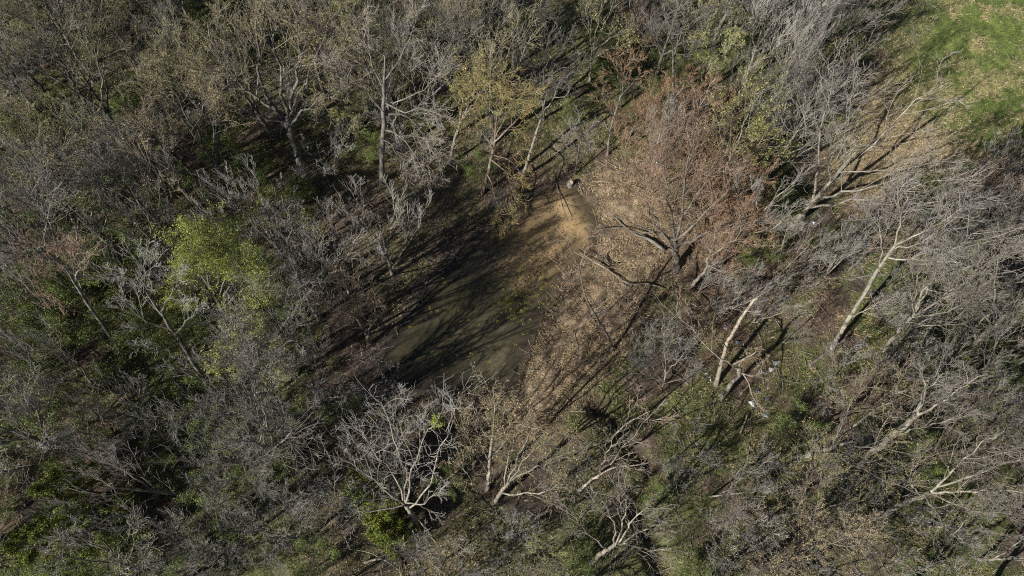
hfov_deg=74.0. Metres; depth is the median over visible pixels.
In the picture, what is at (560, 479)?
bare shrub
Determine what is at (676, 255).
spreading tree
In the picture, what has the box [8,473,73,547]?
bare shrub
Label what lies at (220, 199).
bare tree
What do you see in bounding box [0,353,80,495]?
bare tree
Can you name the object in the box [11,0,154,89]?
budding tree
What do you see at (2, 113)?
green shrub
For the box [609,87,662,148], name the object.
russet shrub
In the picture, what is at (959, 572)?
bare tree
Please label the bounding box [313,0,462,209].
tall tree
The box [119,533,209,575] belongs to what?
green shrub
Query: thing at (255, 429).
bare tree
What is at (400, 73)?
green shrub
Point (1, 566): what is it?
bare tree
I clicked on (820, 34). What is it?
bare tree
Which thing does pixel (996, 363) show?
bare tree
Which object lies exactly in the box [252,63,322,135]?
bare shrub
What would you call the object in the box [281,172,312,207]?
green shrub
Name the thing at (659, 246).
fallen branch
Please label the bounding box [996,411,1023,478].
bare shrub
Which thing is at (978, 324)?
forked tree
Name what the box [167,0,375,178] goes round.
forked tree
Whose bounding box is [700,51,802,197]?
leafing tree
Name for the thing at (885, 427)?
green shrub
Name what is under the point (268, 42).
budding tree
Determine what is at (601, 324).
sparse tree
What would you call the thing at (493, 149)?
tree
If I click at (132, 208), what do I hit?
bare tree
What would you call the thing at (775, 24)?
bare tree
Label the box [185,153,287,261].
bare tree
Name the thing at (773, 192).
green shrub
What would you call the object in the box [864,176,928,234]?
bare shrub
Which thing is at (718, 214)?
russet shrub
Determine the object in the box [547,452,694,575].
bare tree
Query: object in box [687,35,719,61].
green shrub
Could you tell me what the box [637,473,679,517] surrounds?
green shrub
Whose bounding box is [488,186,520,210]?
bare shrub
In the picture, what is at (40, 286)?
green shrub
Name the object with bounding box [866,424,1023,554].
pale barked tree
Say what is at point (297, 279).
bare tree
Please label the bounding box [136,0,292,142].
budding tree
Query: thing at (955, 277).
green shrub
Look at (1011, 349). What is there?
bare tree
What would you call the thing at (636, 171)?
russet shrub
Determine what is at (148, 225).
bare shrub
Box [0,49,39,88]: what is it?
bare shrub
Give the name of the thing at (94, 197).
green shrub
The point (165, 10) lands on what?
bare tree
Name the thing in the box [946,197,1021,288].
bare shrub
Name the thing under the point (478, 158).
green shrub
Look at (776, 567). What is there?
budding tree
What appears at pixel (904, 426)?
pale barked tree
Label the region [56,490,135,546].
bare shrub
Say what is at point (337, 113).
shrub
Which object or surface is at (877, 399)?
bare tree
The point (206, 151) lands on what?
budding tree
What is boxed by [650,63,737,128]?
russet shrub
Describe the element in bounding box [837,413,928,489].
bare shrub
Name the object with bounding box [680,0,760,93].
leafing tree
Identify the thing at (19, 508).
bare tree
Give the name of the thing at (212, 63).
bare shrub
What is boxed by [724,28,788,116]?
bare tree
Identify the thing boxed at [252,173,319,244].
bare shrub
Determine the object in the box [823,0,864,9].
bare shrub
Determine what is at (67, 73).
bare tree
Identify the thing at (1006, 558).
bare tree
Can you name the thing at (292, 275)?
bare tree
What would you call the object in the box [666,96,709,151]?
bare shrub
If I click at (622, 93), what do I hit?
bare tree
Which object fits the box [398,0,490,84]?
budding tree
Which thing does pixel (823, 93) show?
bare tree
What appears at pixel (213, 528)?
green shrub
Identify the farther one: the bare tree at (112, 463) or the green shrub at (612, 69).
the green shrub at (612, 69)
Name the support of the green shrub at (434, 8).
on the ground at (414, 350)
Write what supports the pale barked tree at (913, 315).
on the ground at (414, 350)
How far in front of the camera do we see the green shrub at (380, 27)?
44.14 m
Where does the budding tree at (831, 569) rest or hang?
on the ground at (414, 350)
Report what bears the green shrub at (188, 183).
on the ground at (414, 350)
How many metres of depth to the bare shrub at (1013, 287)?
36.66 m
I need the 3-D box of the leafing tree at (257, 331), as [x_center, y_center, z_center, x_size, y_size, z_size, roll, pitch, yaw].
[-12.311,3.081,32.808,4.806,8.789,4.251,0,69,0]
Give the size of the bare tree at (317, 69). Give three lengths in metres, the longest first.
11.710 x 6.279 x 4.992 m
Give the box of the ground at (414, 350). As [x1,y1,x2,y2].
[0,0,1023,575]
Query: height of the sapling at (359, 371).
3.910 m
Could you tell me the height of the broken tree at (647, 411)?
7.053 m
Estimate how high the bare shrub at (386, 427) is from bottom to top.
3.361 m
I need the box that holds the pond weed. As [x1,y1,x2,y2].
[409,253,556,399]
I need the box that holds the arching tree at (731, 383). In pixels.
[655,284,777,412]
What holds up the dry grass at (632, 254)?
on the ground at (414, 350)
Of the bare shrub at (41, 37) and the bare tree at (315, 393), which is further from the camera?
the bare shrub at (41, 37)
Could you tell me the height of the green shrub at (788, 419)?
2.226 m
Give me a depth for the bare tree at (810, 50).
39.35 m
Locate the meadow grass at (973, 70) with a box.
[877,0,1023,151]
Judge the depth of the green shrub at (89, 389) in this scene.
34.68 m
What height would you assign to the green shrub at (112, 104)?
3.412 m
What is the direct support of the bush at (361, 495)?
on the ground at (414, 350)
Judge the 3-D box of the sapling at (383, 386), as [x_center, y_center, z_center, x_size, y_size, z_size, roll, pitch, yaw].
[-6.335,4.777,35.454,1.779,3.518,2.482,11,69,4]
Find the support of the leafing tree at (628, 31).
on the ground at (414, 350)
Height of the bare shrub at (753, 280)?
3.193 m
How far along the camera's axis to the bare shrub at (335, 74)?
41.02 m
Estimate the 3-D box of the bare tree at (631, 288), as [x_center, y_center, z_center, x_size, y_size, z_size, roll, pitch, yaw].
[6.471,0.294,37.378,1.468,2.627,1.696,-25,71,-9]
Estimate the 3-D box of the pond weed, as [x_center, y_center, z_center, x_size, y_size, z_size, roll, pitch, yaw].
[-0.804,1.910,38.270,8.529,0.057,8.312,-35,73,-13]
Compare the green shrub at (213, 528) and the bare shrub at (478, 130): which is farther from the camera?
the bare shrub at (478, 130)
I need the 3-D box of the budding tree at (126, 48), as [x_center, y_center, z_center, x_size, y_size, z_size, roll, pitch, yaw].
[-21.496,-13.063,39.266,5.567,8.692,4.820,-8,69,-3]
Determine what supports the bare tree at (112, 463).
on the ground at (414, 350)
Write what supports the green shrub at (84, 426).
on the ground at (414, 350)
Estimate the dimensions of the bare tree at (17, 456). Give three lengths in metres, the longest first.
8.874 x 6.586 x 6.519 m
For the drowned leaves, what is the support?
on the pond water
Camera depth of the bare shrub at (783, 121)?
39.18 m
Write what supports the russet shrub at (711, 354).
on the ground at (414, 350)
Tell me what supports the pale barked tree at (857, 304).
on the ground at (414, 350)
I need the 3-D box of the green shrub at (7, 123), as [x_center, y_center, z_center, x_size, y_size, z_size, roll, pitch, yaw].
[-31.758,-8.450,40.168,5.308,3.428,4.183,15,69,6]
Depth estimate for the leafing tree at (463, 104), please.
35.31 m
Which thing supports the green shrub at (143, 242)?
on the ground at (414, 350)
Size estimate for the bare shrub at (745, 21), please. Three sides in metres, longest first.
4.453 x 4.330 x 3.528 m
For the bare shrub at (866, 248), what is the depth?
36.92 m
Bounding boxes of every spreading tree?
[286,363,493,559]
[597,77,779,348]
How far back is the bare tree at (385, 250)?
33.52 m
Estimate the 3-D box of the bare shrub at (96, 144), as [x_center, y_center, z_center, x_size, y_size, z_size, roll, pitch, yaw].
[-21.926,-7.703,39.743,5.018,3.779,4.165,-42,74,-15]
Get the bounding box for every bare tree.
[0,0,54,126]
[0,0,101,117]
[0,37,72,164]
[0,90,162,225]
[0,129,128,260]
[0,141,99,292]
[0,150,86,257]
[0,241,77,328]
[0,250,33,294]
[0,310,123,427]
[0,313,48,374]
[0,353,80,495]
[0,358,70,431]
[0,435,34,461]
[0,505,23,511]
[0,530,18,570]
[6,0,76,37]
[9,209,123,352]
[13,208,148,301]
[15,349,126,471]
[17,500,167,575]
[35,0,121,52]
[37,362,173,454]
[37,422,182,566]
[72,128,171,261]
[79,105,204,214]
[88,234,213,394]
[92,0,169,51]
[126,0,207,88]
[132,302,324,500]
[135,506,211,575]
[146,323,334,511]
[154,170,230,237]
[155,479,288,575]
[174,439,233,495]
[184,298,314,389]
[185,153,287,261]
[195,429,287,516]
[196,5,257,100]
[196,263,310,364]
[206,477,322,575]
[210,386,299,462]
[212,221,352,331]
[241,324,363,467]
[245,0,342,94]
[270,197,359,293]
[270,268,329,344]
[294,217,377,318]
[299,237,387,344]
[325,170,432,276]
[331,0,425,63]
[353,0,489,125]
[425,0,527,104]
[479,0,559,68]
[503,2,603,120]
[520,64,569,180]
[524,565,593,575]
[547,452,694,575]
[577,398,674,492]
[589,42,653,155]
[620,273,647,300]
[625,0,641,43]
[630,0,735,75]
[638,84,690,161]
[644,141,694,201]
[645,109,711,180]
[673,73,729,154]
[685,196,760,346]
[692,110,748,180]
[705,261,797,321]
[707,0,759,49]
[709,452,779,526]
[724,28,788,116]
[730,161,815,240]
[741,0,854,82]
[749,279,799,325]
[750,0,781,33]
[755,0,894,148]
[757,0,812,56]
[764,52,858,180]
[765,200,863,289]
[766,5,836,118]
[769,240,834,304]
[788,0,844,47]
[793,59,859,134]
[795,0,852,84]
[809,217,882,290]
[819,0,877,43]
[820,0,908,68]
[832,345,934,440]
[844,176,953,269]
[894,536,999,575]
[895,162,1023,270]
[895,317,1023,444]
[909,388,1023,498]
[911,169,995,229]
[919,235,1023,325]
[927,485,1023,569]
[942,293,1023,440]
[944,175,1023,260]
[953,145,1023,230]
[960,369,1023,466]
[977,537,1023,560]
[994,168,1023,213]
[995,206,1023,237]
[1005,233,1023,299]
[1007,338,1023,352]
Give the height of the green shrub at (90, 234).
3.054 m
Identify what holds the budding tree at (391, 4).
on the ground at (414, 350)
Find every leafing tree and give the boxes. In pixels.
[144,199,286,333]
[200,290,298,408]
[443,40,506,164]
[520,516,572,575]
[573,0,640,81]
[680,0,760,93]
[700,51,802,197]
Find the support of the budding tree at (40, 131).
on the ground at (414, 350)
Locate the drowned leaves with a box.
[423,189,596,331]
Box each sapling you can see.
[335,351,382,397]
[349,373,390,411]
[370,354,403,396]
[423,380,449,419]
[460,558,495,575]
[550,105,600,175]
[588,299,608,318]
[694,256,727,296]
[779,315,815,345]
[835,103,880,161]
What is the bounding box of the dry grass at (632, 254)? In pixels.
[0,0,1023,575]
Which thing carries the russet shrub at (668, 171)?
on the ground at (414, 350)
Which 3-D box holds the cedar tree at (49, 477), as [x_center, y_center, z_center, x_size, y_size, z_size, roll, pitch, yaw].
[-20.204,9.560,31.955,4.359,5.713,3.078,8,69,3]
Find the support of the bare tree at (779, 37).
on the ground at (414, 350)
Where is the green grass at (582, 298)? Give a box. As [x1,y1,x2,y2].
[0,0,1023,575]
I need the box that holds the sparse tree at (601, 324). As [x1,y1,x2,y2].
[545,224,638,352]
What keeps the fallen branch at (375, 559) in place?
on the ground at (414, 350)
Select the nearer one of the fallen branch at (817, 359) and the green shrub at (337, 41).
the fallen branch at (817, 359)
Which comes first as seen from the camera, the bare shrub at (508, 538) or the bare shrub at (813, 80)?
the bare shrub at (508, 538)
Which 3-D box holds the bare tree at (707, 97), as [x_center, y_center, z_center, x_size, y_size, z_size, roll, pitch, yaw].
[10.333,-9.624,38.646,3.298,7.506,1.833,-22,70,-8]
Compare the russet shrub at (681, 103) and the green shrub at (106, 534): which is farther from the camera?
the russet shrub at (681, 103)
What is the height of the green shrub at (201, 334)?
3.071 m
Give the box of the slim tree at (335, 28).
[275,0,371,126]
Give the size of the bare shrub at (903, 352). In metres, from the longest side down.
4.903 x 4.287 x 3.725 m
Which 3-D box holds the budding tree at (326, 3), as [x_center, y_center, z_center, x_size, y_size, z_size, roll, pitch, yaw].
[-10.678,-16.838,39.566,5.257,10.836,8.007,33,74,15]
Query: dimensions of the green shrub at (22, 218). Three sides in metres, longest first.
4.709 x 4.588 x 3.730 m
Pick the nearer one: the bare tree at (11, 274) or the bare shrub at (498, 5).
the bare tree at (11, 274)
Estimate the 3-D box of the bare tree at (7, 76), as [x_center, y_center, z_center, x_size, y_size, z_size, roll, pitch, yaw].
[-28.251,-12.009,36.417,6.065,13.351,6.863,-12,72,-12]
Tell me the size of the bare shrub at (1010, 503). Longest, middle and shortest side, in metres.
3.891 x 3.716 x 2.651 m
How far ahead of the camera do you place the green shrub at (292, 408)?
34.44 m
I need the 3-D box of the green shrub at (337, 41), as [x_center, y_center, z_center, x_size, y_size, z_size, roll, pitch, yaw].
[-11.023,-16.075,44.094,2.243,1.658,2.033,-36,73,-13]
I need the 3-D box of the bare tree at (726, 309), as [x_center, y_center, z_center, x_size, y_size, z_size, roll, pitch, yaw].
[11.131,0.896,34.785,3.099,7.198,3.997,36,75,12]
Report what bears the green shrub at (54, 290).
on the ground at (414, 350)
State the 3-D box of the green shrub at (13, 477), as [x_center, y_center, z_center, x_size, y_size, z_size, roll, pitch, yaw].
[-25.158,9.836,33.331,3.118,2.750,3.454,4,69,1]
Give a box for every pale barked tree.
[777,30,1001,229]
[828,158,1011,352]
[842,350,993,494]
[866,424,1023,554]
[882,202,1023,351]
[910,215,1023,366]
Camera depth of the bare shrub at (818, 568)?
31.73 m
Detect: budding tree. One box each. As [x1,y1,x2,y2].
[0,0,46,92]
[0,0,96,83]
[0,0,137,145]
[0,90,135,218]
[0,93,87,205]
[0,136,38,230]
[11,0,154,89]
[62,35,256,204]
[72,0,180,118]
[92,85,197,179]
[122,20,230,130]
[131,0,208,52]
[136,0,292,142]
[233,0,275,54]
[261,0,312,57]
[272,0,356,65]
[290,0,429,106]
[332,14,428,151]
[386,0,401,33]
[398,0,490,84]
[417,0,441,45]
[437,0,546,144]
[438,362,536,492]
[470,389,588,513]
[481,0,484,23]
[746,491,888,575]
[763,446,936,575]
[765,360,955,509]
[798,495,915,575]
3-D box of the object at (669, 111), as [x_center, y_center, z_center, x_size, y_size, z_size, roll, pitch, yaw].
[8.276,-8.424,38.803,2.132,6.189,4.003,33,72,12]
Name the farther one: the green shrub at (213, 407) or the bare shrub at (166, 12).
the bare shrub at (166, 12)
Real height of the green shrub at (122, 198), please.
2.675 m
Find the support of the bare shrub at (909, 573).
on the ground at (414, 350)
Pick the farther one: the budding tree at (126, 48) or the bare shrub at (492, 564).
the budding tree at (126, 48)
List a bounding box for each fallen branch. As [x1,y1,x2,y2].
[351,549,399,569]
[553,175,581,218]
[593,214,665,251]
[604,252,619,264]
[732,357,749,365]
[739,415,746,433]
[808,335,849,366]
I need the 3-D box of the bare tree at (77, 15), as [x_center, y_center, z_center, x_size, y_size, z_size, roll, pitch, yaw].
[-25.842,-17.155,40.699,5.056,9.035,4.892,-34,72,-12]
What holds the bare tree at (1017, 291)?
on the ground at (414, 350)
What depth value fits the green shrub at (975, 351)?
36.43 m
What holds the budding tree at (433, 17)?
on the ground at (414, 350)
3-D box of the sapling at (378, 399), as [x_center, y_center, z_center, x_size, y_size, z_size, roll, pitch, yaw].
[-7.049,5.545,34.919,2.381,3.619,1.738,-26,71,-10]
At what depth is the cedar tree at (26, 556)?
30.30 m
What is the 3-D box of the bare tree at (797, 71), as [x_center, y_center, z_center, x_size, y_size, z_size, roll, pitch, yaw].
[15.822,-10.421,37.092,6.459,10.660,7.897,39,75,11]
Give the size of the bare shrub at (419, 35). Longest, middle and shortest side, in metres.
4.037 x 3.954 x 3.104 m
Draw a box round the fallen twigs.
[0,0,1023,575]
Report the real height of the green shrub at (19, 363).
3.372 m
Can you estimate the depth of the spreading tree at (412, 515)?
28.69 m
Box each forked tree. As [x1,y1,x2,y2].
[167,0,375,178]
[636,0,707,124]
[928,259,1023,345]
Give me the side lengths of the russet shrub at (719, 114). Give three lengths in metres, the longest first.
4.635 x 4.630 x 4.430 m
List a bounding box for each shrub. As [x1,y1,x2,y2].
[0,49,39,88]
[0,84,19,123]
[0,114,12,162]
[0,115,58,166]
[0,139,48,226]
[0,198,46,248]
[0,227,76,292]
[0,280,61,356]
[0,314,52,401]
[0,354,64,437]
[0,455,24,524]
[0,520,89,575]
[2,171,74,234]
[2,262,112,347]
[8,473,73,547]
[12,0,47,24]
[12,79,66,126]
[17,10,63,63]
[19,400,129,489]
[35,251,119,309]
[44,508,155,575]
[48,194,135,254]
[49,0,107,13]
[49,8,122,60]
[49,365,109,417]
[53,282,153,380]
[54,1,102,39]
[54,156,134,217]
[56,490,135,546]
[57,68,136,140]
[62,121,111,180]
[70,215,164,288]
[77,55,130,95]
[89,102,161,181]
[92,368,161,459]
[95,0,119,17]
[95,160,160,226]
[108,73,172,120]
[109,196,174,257]
[112,0,163,24]
[119,19,173,68]
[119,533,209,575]
[123,278,204,358]
[138,421,227,503]
[140,97,187,163]
[141,158,219,228]
[143,307,231,387]
[145,210,218,280]
[145,364,209,431]
[146,0,185,34]
[149,81,223,126]
[160,0,241,33]
[160,25,221,68]
[171,265,249,305]
[178,34,240,89]
[180,476,252,541]
[182,380,253,448]
[184,0,244,57]
[191,105,259,186]
[199,540,246,575]
[202,422,296,497]
[204,209,256,259]
[215,0,284,17]
[226,142,277,198]
[226,455,343,525]
[228,243,294,291]
[250,184,312,227]
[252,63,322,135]
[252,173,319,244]
[261,381,305,426]
[262,268,303,319]
[270,518,340,575]
[277,27,317,54]
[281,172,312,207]
[286,39,364,95]
[288,117,359,181]
[305,82,402,135]
[314,393,364,429]
[317,0,361,18]
[321,19,356,51]
[327,83,376,143]
[332,439,433,527]
[339,127,380,163]
[341,378,418,456]
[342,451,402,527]
[352,79,431,155]
[367,15,399,37]
[373,131,444,186]
[377,519,481,575]
[386,58,415,81]
[396,3,470,47]
[415,0,449,17]
[425,463,462,501]
[450,553,505,575]
[456,142,496,180]
[461,94,507,150]
[482,506,547,575]
[485,0,520,13]
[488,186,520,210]
[518,435,596,511]
[537,556,567,575]
[553,540,602,575]
[559,95,589,124]
[584,54,623,84]
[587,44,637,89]
[588,0,622,20]
[595,22,623,51]
[605,0,677,63]
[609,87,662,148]
[613,127,695,185]
[615,3,685,35]
[621,310,703,386]
[627,73,688,124]
[631,87,707,157]
[636,166,698,213]
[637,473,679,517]
[644,107,729,172]
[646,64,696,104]
[649,41,681,67]
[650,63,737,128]
[651,411,724,503]
[665,170,746,226]
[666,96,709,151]
[670,557,715,575]
[671,132,756,217]
[682,93,759,171]
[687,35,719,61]
[692,223,740,275]
[693,138,782,237]
[697,186,780,254]
[697,469,790,571]
[700,322,737,367]
[701,183,770,259]
[701,525,782,575]
[707,140,751,180]
[714,161,778,227]
[715,265,791,316]
[720,0,781,41]
[720,26,759,65]
[735,433,845,513]
[736,234,784,268]
[740,354,767,377]
[743,171,795,205]
[749,84,816,142]
[751,0,808,31]
[761,254,824,320]
[769,396,835,461]
[781,58,861,121]
[792,28,853,99]
[796,1,834,51]
[799,490,875,575]
[812,453,868,518]
[813,333,875,416]
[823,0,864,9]
[833,216,895,271]
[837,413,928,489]
[841,485,900,574]
[855,542,932,575]
[857,471,967,538]
[862,315,962,388]
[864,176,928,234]
[870,406,907,451]
[876,280,945,349]
[886,229,937,312]
[899,213,964,259]
[903,348,993,413]
[910,430,961,498]
[914,332,978,381]
[934,150,999,221]
[934,302,1003,354]
[936,266,975,299]
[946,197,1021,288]
[972,136,1023,217]
[982,262,1023,324]
[989,351,1023,391]
[992,126,1023,203]
[992,482,1023,516]
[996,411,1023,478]
[1004,216,1023,234]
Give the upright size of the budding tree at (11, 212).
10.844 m
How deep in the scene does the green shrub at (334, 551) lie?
32.14 m
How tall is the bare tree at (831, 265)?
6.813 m
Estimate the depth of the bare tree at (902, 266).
32.73 m
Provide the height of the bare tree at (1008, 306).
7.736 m
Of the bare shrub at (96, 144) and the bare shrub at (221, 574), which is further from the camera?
the bare shrub at (96, 144)
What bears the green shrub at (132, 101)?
on the ground at (414, 350)
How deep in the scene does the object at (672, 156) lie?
36.89 m
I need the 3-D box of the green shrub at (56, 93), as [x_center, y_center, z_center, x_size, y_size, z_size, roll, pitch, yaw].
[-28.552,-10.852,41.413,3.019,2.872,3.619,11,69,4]
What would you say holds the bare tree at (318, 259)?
on the ground at (414, 350)
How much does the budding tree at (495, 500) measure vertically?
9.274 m
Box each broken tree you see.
[597,383,682,452]
[714,297,759,386]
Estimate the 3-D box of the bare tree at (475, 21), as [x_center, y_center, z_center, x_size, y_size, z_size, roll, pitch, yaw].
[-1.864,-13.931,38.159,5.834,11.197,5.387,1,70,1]
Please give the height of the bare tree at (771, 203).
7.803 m
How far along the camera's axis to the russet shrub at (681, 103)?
39.09 m
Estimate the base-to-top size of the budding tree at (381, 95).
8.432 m
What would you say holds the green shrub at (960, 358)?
on the ground at (414, 350)
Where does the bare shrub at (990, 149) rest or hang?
on the ground at (414, 350)
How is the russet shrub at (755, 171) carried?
on the ground at (414, 350)
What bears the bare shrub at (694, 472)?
on the ground at (414, 350)
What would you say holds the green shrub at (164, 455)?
on the ground at (414, 350)
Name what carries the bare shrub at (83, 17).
on the ground at (414, 350)
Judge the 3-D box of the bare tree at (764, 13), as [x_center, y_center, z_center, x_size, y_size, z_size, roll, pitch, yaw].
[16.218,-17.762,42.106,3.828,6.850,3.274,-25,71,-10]
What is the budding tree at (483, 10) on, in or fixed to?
on the ground at (414, 350)
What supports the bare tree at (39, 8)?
on the ground at (414, 350)
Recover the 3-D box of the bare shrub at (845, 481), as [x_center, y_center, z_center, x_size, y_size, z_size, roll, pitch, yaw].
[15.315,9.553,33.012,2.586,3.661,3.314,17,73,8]
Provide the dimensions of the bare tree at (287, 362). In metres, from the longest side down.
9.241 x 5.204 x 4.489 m
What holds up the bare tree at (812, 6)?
on the ground at (414, 350)
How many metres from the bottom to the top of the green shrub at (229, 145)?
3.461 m
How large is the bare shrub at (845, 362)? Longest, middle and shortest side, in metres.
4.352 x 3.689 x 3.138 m
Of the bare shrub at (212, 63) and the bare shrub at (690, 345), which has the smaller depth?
the bare shrub at (690, 345)
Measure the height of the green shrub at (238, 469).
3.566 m
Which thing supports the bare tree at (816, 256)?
on the ground at (414, 350)
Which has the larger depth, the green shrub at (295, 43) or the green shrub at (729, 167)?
the green shrub at (295, 43)
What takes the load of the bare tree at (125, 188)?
on the ground at (414, 350)
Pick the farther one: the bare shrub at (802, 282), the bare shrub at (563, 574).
the bare shrub at (802, 282)
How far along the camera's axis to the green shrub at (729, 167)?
39.95 m
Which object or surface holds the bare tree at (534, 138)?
on the ground at (414, 350)
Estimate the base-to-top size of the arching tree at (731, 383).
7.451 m
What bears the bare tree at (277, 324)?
on the ground at (414, 350)
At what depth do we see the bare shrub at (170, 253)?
37.12 m
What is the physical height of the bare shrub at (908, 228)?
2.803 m
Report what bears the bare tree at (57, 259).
on the ground at (414, 350)
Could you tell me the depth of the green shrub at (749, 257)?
38.03 m
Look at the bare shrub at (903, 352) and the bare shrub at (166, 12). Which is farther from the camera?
the bare shrub at (166, 12)
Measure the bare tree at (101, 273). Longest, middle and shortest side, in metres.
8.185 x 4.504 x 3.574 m
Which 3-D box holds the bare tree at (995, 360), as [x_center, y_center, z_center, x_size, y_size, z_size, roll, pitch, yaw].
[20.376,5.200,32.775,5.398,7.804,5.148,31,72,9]
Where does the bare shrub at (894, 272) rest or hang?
on the ground at (414, 350)
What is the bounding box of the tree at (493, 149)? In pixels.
[451,52,548,239]
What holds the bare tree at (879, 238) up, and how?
on the ground at (414, 350)
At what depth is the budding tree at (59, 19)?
38.49 m
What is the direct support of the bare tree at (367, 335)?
on the ground at (414, 350)
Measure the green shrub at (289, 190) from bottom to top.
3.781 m
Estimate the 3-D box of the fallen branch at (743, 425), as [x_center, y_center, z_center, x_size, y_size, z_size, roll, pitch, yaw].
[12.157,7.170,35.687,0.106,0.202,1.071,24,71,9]
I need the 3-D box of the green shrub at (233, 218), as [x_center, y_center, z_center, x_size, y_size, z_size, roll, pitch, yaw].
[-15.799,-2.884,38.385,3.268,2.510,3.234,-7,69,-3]
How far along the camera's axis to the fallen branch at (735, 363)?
36.71 m
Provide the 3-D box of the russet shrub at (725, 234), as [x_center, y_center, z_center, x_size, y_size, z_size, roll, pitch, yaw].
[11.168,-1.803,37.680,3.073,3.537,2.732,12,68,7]
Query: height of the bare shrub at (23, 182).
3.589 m
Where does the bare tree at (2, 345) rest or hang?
on the ground at (414, 350)
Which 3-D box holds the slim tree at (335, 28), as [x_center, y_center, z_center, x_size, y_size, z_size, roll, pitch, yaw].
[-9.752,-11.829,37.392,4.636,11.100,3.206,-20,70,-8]
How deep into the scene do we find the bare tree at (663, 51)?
39.01 m
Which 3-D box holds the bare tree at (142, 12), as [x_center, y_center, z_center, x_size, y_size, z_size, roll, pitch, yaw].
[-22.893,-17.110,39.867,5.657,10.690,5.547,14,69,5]
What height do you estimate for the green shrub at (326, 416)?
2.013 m
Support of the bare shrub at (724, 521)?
on the ground at (414, 350)
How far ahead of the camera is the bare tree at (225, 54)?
38.83 m
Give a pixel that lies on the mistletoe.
(439, 422)
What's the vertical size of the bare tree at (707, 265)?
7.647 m
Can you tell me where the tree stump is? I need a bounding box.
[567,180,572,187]
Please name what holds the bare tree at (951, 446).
on the ground at (414, 350)
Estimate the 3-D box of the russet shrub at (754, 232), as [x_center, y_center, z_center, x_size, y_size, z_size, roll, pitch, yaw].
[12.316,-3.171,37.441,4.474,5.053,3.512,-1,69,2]
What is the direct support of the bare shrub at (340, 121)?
on the ground at (414, 350)
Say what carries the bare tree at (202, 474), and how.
on the ground at (414, 350)
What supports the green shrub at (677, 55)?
on the ground at (414, 350)
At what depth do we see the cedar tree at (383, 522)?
32.05 m
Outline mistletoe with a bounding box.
[429,413,444,429]
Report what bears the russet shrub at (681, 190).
on the ground at (414, 350)
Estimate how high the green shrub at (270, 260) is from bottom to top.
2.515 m
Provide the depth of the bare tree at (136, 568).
27.70 m
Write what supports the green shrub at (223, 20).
on the ground at (414, 350)
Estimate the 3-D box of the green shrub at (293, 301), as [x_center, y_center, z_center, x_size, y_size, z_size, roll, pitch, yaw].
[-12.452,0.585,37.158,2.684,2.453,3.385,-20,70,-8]
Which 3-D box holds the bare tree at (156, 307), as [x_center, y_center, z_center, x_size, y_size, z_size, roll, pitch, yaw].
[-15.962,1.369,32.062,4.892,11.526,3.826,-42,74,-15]
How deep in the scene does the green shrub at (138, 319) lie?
35.53 m
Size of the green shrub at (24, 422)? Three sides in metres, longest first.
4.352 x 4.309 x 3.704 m
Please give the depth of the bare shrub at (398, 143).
39.67 m
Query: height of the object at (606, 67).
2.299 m
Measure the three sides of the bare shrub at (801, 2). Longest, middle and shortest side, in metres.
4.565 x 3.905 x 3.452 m
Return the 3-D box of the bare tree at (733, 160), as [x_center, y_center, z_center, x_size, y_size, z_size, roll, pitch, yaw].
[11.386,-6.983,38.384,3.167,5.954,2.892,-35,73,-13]
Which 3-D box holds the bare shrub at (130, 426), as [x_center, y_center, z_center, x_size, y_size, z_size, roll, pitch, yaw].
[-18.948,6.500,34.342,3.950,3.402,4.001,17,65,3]
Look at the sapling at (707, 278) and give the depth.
36.16 m
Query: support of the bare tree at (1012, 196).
on the ground at (414, 350)
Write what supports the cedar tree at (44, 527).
on the ground at (414, 350)
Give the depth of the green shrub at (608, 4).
44.48 m
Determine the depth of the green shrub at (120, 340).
35.68 m
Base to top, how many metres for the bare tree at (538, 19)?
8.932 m
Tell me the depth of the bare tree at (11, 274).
36.04 m
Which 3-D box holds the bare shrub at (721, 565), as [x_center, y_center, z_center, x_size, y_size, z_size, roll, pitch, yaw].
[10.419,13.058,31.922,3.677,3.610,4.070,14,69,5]
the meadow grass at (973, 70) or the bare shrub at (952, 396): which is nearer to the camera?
the bare shrub at (952, 396)
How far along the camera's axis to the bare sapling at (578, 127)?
38.51 m
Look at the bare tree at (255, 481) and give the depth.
30.10 m
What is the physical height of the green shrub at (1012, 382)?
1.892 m
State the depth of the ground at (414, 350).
38.37 m
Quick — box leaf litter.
[0,0,1023,575]
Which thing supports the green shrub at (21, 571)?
on the ground at (414, 350)
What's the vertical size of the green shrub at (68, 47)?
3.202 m
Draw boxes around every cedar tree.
[0,509,99,575]
[24,456,142,520]
[27,490,154,575]
[363,504,421,562]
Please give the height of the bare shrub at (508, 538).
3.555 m
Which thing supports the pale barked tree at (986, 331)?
on the ground at (414, 350)
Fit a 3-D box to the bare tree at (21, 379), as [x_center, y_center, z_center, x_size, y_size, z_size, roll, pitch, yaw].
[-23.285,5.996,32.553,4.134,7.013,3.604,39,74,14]
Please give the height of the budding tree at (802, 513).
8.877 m
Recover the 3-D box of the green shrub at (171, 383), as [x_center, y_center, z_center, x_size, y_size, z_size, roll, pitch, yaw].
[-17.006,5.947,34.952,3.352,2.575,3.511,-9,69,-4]
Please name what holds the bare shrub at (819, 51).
on the ground at (414, 350)
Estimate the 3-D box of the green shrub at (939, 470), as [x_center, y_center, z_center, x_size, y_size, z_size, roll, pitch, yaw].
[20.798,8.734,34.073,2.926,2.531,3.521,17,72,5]

